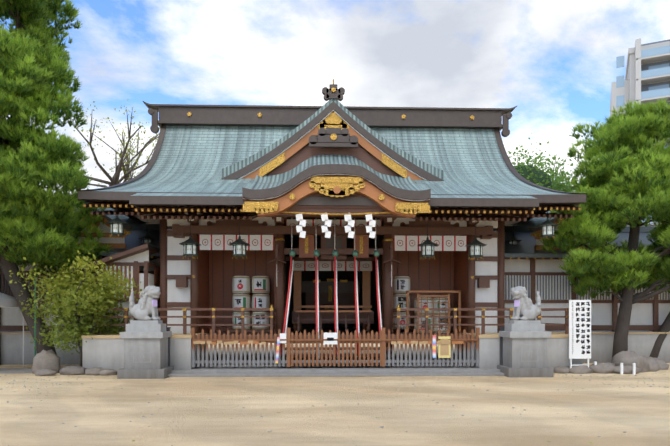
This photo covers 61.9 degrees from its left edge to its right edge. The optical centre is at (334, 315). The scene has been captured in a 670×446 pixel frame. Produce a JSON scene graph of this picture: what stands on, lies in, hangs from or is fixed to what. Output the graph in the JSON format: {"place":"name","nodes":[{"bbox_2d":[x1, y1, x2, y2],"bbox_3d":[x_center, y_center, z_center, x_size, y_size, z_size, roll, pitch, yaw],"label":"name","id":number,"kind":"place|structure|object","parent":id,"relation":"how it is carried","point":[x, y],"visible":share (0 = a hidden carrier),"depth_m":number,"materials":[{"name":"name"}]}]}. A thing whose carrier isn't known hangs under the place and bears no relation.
{"place":"outdoors","nodes":[
{"label":"outdoors","id":0,"kind":"place"},
{"bbox_2d":[0,343,669,445],"bbox_3d":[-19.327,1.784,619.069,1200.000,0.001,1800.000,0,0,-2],"label":"ground","id":1,"kind":"structure","parent":0,"point":[102,412],"depth_m":10.55,"materials":[{"name":"beige sand"}]},
{"bbox_2d":[0,368,31,373],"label":"stone curb","id":2,"kind":"structure","parent":1,"relation":"on","point":[13,370],"depth_m":17.90,"materials":[{"name":"stone"}]},
{"bbox_2d":[0,292,23,366],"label":"tent","id":3,"kind":"object","parent":2,"relation":"on","point":[6,300],"visible":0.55,"depth_m":18.61,"materials":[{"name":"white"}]},
{"bbox_2d":[35,277,35,354],"bbox_3d":[-9.538,0.284,17.773,0.046,3.000,0.046,0,0,21],"label":"pole","id":4,"kind":"object","parent":2,"relation":"on","point":[35,318],"visible":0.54,"depth_m":17.75,"materials":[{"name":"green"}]},
{"bbox_2d":[0,0,114,354],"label":"pine","id":5,"kind":"object","parent":1,"relation":"on","point":[39,224],"visible":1,"depth_m":17.34,"materials":[{"name":"green plant"}]},
{"bbox_2d":[9,248,142,366],"bbox_3d":[-8.008,-0.139,17.557,3.961,3.881,3.308,0,0,30],"label":"bush","id":6,"kind":"object","parent":1,"relation":"on","point":[74,299],"visible":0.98,"depth_m":17.14,"materials":[{"name":"green plant"}]},
{"bbox_2d":[0,208,159,364],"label":"wing","id":7,"kind":"structure","parent":1,"relation":"on","point":[136,256],"depth_m":20.17,"materials":[{"name":"white paint"}]},
{"bbox_2d":[56,99,159,210],"bbox_3d":[-13.345,-5.578,34.167,11.208,14.927,9.266,0,0,27],"label":"tree","id":8,"kind":"object","parent":1,"relation":"on","point":[125,169],"visible":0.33,"depth_m":32.90,"materials":[{"name":"brown plant"}]},
{"bbox_2d":[117,320,173,378],"bbox_3d":[-5.454,0.969,16.153,1.300,1.630,1.050,0,0,-2],"label":"stone pedestal","id":9,"kind":"object","parent":1,"relation":"on","point":[145,349],"visible":0.96,"depth_m":15.74,"materials":[{"name":"grey stone"}]},
{"bbox_2d":[129,285,160,320],"bbox_3d":[-5.480,-0.351,16.149,0.931,1.024,0.522,0,0,-2],"label":"guardian lion statue","id":10,"kind":"object","parent":9,"relation":"on","point":[143,309],"visible":0.96,"depth_m":15.99,"materials":[{"name":"stone"}]},
{"bbox_2d":[152,300,156,306],"bbox_3d":[-5.180,-0.346,16.042,0.112,0.200,0.152,0,0,-2],"label":"komainu bib","id":11,"kind":"object","parent":10,"relation":"on","point":[154,303],"visible":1,"depth_m":16.02,"materials":[{"name":"purple fabric"}]},
{"bbox_2d":[81,210,582,370],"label":"shrine building","id":12,"kind":"structure","parent":1,"relation":"on","point":[196,294],"depth_m":19.41,"materials":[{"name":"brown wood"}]},
{"bbox_2d":[77,101,586,225],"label":"roof","id":13,"kind":"structure","parent":12,"relation":"on","point":[198,148],"depth_m":21.47,"materials":[{"name":"teal metal"}]},
{"bbox_2d":[106,210,557,259],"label":"hanging lanterns","id":14,"kind":"object","parent":13,"relation":"hanging from","point":[239,244],"visible":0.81,"depth_m":18.28,"materials":[{"name":"black metal"}]},
{"bbox_2d":[221,79,443,217],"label":"gables","id":15,"kind":"object","parent":13,"relation":"on","point":[333,159],"visible":1,"depth_m":19.87,"materials":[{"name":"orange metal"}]},
{"bbox_2d":[281,211,390,358],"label":"ropes","id":16,"kind":"object","parent":15,"relation":"attached to","point":[351,234],"visible":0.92,"depth_m":17.75,"materials":[{"name":"white fabric"}]},
{"bbox_2d":[83,203,580,220],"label":"rafters","id":17,"kind":"object","parent":12,"relation":"on","point":[519,213],"visible":0.69,"depth_m":17.53,"materials":[{"name":"brown wood"}]},
{"bbox_2d":[228,276,460,332],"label":"sake barrels","id":18,"kind":"object","parent":12,"relation":"on","point":[241,286],"visible":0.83,"depth_m":20.31,"materials":[{"name":"wicker"}]},
{"bbox_2d":[0,373,668,445],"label":"pebbles","id":19,"kind":"object","parent":1,"relation":"on","point":[358,403],"visible":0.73,"depth_m":13.32,"materials":[{"name":"grey stone"}]},
{"bbox_2d":[166,327,504,365],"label":"posts","id":20,"kind":"object","parent":1,"relation":"on","point":[501,345],"visible":0.27,"depth_m":16.94,"materials":[{"name":"grey"}]},
{"bbox_2d":[168,363,503,376],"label":"platform","id":21,"kind":"structure","parent":1,"relation":"on","point":[374,370],"depth_m":16.56,"materials":[{"name":"stone"}]},
{"bbox_2d":[191,328,479,366],"bbox_3d":[0.049,0.984,17.071,8.820,1.200,0.198,0,0,-2],"label":"fence","id":22,"kind":"object","parent":21,"relation":"on","point":[445,345],"visible":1,"depth_m":17.07,"materials":[{"name":"brown wood"}]},
{"bbox_2d":[31,349,668,375],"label":"rocks","id":23,"kind":"object","parent":1,"relation":"on","point":[46,363],"visible":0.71,"depth_m":17.04,"materials":[{"name":"grey stone"}]},
{"bbox_2d":[497,320,553,376],"bbox_3d":[5.600,0.969,16.509,1.300,1.630,1.050,0,0,-2],"label":"stone pedestal","id":24,"kind":"object","parent":1,"relation":"on","point":[524,348],"visible":0.98,"depth_m":16.10,"materials":[{"name":"grey stone"}]},
{"bbox_2d":[510,286,540,319],"bbox_3d":[5.627,-0.351,16.506,0.930,1.024,0.522,0,0,-2],"label":"guardian lion statue","id":25,"kind":"object","parent":24,"relation":"on","point":[527,309],"visible":0.94,"depth_m":16.34,"materials":[{"name":"stone"}]},
{"bbox_2d":[514,300,519,306],"bbox_3d":[5.334,-0.346,16.380,0.112,0.200,0.152,0,0,-2],"label":"komainu bib","id":26,"kind":"object","parent":25,"relation":"on","point":[516,303],"visible":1,"depth_m":16.36,"materials":[{"name":"purple fabric"}]},
{"bbox_2d":[508,133,585,210],"bbox_3d":[14.452,-5.612,38.645,12.909,14.970,12.173,0,0,-2],"label":"tree","id":27,"kind":"object","parent":1,"relation":"on","point":[534,174],"visible":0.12,"depth_m":35.92,"materials":[{"name":"green plant"}]},
{"bbox_2d":[457,211,669,362],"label":"wing","id":28,"kind":"structure","parent":1,"relation":"on","point":[532,267],"depth_m":21.21,"materials":[{"name":"white paint"}]},
{"bbox_2d":[569,300,590,368],"bbox_3d":[7.511,0.659,17.136,0.680,2.250,0.070,0,0,-2],"label":"sign","id":29,"kind":"object","parent":1,"relation":"on","point":[579,329],"visible":1,"depth_m":17.10,"materials":[{"name":"white"}]},
{"bbox_2d":[539,98,669,356],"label":"pine","id":30,"kind":"object","parent":1,"relation":"on","point":[620,188],"visible":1,"depth_m":19.26,"materials":[{"name":"green plant"}]},
{"bbox_2d":[594,360,635,374],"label":"stakes","id":31,"kind":"object","parent":1,"relation":"on","point":[621,367],"visible":0.9,"depth_m":16.73,"materials":[{"name":"white"}]},
{"bbox_2d":[610,38,669,226],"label":"apartment","id":32,"kind":"structure","parent":1,"relation":"on","point":[647,78],"depth_m":81.08,"materials":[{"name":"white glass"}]},
{"bbox_2d":[647,222,669,357],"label":"pine","id":33,"kind":"object","parent":1,"relation":"on","point":[665,328],"visible":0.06,"depth_m":20.83,"materials":[{"name":"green plant"}]},
{"bbox_2d":[0,0,669,192],"label":"sky","id":34,"kind":"structure","parent":0,"point":[554,61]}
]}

